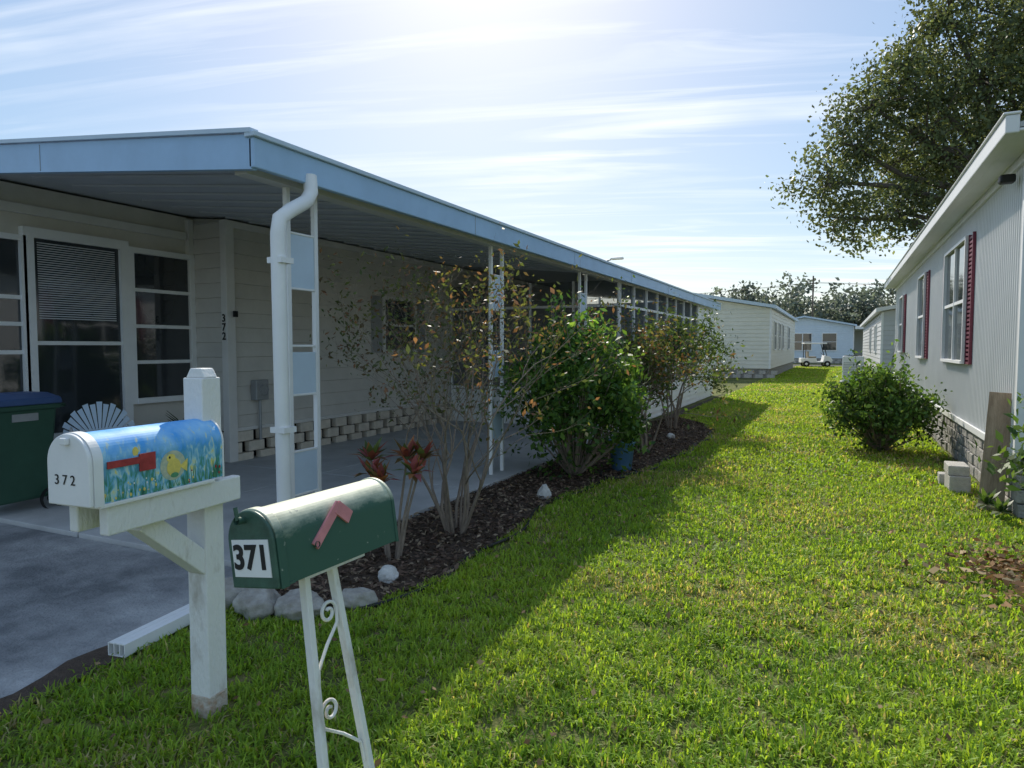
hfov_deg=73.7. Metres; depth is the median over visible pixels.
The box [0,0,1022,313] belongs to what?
sky
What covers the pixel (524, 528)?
edging
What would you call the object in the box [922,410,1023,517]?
stone skirting
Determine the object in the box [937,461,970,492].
concrete blocks
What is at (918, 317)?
window frame
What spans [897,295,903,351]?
window frame
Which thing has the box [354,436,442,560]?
red ti plant
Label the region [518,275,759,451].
crepe myrtle shrub
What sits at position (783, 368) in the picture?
base
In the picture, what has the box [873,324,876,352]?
window frame
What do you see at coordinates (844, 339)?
front siding
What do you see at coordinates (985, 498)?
bedding plant
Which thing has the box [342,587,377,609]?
border stone
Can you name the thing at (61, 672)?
dirt strip
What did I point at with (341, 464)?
carport slab
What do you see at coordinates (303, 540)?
green mailbox on iron stand
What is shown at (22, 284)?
window frame
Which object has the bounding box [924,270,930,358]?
shutters window
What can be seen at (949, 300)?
window glass
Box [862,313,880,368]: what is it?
side siding
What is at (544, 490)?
white rock
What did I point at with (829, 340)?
front window glass
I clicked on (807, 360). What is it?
golf cart
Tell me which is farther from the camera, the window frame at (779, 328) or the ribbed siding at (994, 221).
the window frame at (779, 328)
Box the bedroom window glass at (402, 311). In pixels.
[386,300,413,349]
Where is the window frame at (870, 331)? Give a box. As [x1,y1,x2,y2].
[869,328,871,351]
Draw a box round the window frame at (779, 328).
[778,323,780,349]
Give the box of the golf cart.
[799,343,832,366]
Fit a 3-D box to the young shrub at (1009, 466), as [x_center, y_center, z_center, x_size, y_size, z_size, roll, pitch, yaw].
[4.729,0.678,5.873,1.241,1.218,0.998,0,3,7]
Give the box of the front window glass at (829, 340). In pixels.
[822,334,835,349]
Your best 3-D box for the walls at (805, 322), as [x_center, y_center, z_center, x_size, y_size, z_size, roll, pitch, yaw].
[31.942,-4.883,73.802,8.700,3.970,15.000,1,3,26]
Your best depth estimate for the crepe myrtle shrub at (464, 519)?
5.61 m
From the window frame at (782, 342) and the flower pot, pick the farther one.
the window frame at (782, 342)
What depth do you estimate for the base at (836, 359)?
66.05 m
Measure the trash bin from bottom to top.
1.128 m
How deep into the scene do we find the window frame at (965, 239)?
9.73 m
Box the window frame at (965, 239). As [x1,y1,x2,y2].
[940,235,968,363]
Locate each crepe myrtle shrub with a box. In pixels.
[309,226,653,534]
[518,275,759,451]
[614,298,744,428]
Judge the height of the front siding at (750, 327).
3.050 m
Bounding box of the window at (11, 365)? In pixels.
[0,238,23,392]
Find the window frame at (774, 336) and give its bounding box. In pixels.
[773,321,776,349]
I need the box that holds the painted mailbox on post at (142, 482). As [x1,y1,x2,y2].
[47,368,239,718]
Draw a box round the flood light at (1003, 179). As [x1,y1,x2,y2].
[998,174,1015,184]
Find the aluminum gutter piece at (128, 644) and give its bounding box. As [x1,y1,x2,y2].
[108,604,189,657]
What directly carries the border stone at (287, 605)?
on the ground at (496, 719)
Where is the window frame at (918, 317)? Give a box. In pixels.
[915,272,925,357]
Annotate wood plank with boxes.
[977,392,1011,510]
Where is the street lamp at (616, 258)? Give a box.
[606,257,623,260]
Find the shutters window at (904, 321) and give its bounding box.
[902,294,906,352]
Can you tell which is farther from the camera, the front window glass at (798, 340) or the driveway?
the front window glass at (798, 340)
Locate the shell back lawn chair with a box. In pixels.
[62,402,134,433]
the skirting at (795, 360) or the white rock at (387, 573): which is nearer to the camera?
the white rock at (387, 573)
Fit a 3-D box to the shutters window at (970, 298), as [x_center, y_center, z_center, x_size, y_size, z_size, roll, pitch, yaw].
[6.343,-1.139,9.749,0.035,1.660,2.650,1,3,26]
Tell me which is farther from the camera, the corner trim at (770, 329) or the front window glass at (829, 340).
the front window glass at (829, 340)
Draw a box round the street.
[793,365,841,366]
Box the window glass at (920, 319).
[918,277,923,355]
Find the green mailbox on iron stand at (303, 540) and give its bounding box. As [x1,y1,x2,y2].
[228,477,398,767]
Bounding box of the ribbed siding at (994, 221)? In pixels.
[894,164,1023,447]
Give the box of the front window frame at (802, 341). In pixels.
[795,333,811,350]
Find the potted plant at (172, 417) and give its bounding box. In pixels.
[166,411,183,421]
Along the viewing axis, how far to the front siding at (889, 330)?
28.87 m
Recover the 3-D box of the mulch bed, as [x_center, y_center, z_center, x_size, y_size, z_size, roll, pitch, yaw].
[3.314,0.863,13.476,1.510,0.001,20.950,1,3,26]
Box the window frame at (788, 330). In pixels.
[787,326,789,349]
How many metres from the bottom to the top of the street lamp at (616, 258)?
5.500 m
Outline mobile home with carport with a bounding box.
[0,127,721,502]
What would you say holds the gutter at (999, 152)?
attached to the roof
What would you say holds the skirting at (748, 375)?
attached to the base at (783, 368)
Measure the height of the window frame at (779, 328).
1.540 m
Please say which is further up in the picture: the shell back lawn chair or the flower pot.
the shell back lawn chair
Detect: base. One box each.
[713,362,792,377]
[794,358,841,363]
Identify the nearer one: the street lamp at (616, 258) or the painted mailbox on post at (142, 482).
the painted mailbox on post at (142, 482)
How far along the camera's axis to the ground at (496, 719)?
3.47 m
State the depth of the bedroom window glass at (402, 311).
12.65 m
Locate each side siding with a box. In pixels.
[771,309,794,367]
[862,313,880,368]
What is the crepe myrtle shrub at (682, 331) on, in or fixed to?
on the mulch bed
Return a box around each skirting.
[718,370,776,377]
[793,359,841,362]
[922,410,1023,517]
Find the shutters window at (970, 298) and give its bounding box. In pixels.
[940,231,976,364]
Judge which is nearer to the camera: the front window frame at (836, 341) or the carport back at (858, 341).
the front window frame at (836, 341)
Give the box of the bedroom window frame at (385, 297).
[382,296,416,352]
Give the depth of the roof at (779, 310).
35.08 m
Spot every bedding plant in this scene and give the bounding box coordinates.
[975,487,1000,508]
[990,496,1015,515]
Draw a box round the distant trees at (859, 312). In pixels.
[705,271,895,325]
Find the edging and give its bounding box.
[332,420,713,610]
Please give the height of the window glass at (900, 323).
1.400 m
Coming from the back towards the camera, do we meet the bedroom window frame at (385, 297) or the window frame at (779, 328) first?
the window frame at (779, 328)
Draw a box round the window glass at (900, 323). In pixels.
[899,299,901,350]
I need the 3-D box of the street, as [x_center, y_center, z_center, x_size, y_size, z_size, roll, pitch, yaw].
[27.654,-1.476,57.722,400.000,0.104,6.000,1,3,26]
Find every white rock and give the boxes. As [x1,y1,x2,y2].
[378,565,398,583]
[537,484,551,498]
[666,433,674,438]
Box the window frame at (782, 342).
[781,324,783,349]
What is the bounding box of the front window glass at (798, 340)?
[794,334,811,349]
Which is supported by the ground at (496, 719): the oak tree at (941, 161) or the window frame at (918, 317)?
the oak tree at (941, 161)
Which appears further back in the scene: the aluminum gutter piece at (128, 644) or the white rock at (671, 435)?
the white rock at (671, 435)
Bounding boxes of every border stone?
[225,577,245,609]
[232,588,280,621]
[273,588,326,622]
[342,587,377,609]
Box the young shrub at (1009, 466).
[969,392,1023,491]
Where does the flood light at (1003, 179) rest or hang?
attached to the ribbed siding at (994, 221)
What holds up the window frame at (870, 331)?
attached to the side siding at (874, 357)
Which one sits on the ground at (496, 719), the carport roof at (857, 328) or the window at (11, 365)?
the carport roof at (857, 328)
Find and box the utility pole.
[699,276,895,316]
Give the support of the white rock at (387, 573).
on the mulch bed
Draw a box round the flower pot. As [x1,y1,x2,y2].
[608,438,635,471]
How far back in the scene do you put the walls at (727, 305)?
35.15 m
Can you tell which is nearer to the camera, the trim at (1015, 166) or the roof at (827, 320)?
the trim at (1015, 166)
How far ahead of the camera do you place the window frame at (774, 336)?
35.77 m
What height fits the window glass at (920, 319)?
1.580 m
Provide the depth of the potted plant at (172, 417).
8.82 m
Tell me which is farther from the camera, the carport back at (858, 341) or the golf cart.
the carport back at (858, 341)
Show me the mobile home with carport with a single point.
(142, 275)
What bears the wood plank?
on the ground at (496, 719)
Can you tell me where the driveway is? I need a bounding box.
[0,523,232,697]
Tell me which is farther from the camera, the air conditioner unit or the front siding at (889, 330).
the air conditioner unit
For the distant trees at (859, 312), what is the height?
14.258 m
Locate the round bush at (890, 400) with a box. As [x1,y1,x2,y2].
[808,339,952,456]
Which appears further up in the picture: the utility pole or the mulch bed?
the utility pole
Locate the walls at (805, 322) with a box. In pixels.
[795,318,850,326]
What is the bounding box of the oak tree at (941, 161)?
[760,0,1023,262]
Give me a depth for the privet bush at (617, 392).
8.09 m
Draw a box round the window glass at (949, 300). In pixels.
[944,243,964,359]
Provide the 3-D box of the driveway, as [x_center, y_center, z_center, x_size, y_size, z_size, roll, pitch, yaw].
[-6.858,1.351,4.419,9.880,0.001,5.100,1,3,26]
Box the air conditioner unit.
[840,355,863,382]
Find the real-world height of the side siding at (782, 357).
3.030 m
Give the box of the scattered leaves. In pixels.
[42,413,1018,767]
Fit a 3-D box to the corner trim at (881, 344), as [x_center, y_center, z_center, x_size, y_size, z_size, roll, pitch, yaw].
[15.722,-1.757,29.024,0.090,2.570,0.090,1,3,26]
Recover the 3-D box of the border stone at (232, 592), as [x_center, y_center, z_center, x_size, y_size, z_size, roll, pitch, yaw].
[-1.746,1.318,4.272,0.355,0.227,0.267,-1,3,-19]
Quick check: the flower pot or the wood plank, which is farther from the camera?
the flower pot
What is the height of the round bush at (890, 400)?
1.734 m
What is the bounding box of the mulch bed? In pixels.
[276,395,718,606]
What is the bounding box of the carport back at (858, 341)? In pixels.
[854,331,862,354]
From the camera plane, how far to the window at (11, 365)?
7.33 m
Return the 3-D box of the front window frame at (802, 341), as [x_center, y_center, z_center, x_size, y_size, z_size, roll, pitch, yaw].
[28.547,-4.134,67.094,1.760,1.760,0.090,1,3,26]
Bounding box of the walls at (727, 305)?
[711,299,794,321]
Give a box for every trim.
[769,309,771,368]
[880,312,883,364]
[895,152,1023,460]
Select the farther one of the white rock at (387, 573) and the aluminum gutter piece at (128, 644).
the white rock at (387, 573)
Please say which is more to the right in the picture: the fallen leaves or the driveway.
the fallen leaves
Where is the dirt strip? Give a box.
[0,625,188,719]
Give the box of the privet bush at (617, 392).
[479,286,687,489]
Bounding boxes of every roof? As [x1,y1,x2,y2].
[695,293,798,321]
[795,316,856,326]
[854,326,862,330]
[860,305,895,326]
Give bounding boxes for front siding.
[713,308,770,368]
[794,326,852,357]
[882,311,895,372]
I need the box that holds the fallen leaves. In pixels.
[877,529,1023,612]
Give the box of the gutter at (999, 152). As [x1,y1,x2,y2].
[884,111,1023,288]
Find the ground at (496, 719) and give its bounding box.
[0,363,1023,767]
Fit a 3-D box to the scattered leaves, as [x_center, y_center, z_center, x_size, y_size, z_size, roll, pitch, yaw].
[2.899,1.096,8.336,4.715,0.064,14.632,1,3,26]
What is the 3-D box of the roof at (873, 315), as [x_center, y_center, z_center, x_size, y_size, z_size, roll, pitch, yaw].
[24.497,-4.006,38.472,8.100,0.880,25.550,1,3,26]
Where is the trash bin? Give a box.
[0,391,65,508]
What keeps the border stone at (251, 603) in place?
on the ground at (496, 719)
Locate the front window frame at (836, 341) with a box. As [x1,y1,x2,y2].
[821,333,836,350]
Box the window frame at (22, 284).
[0,232,31,390]
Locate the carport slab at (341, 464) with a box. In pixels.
[0,420,612,566]
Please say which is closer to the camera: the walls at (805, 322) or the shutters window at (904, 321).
the shutters window at (904, 321)

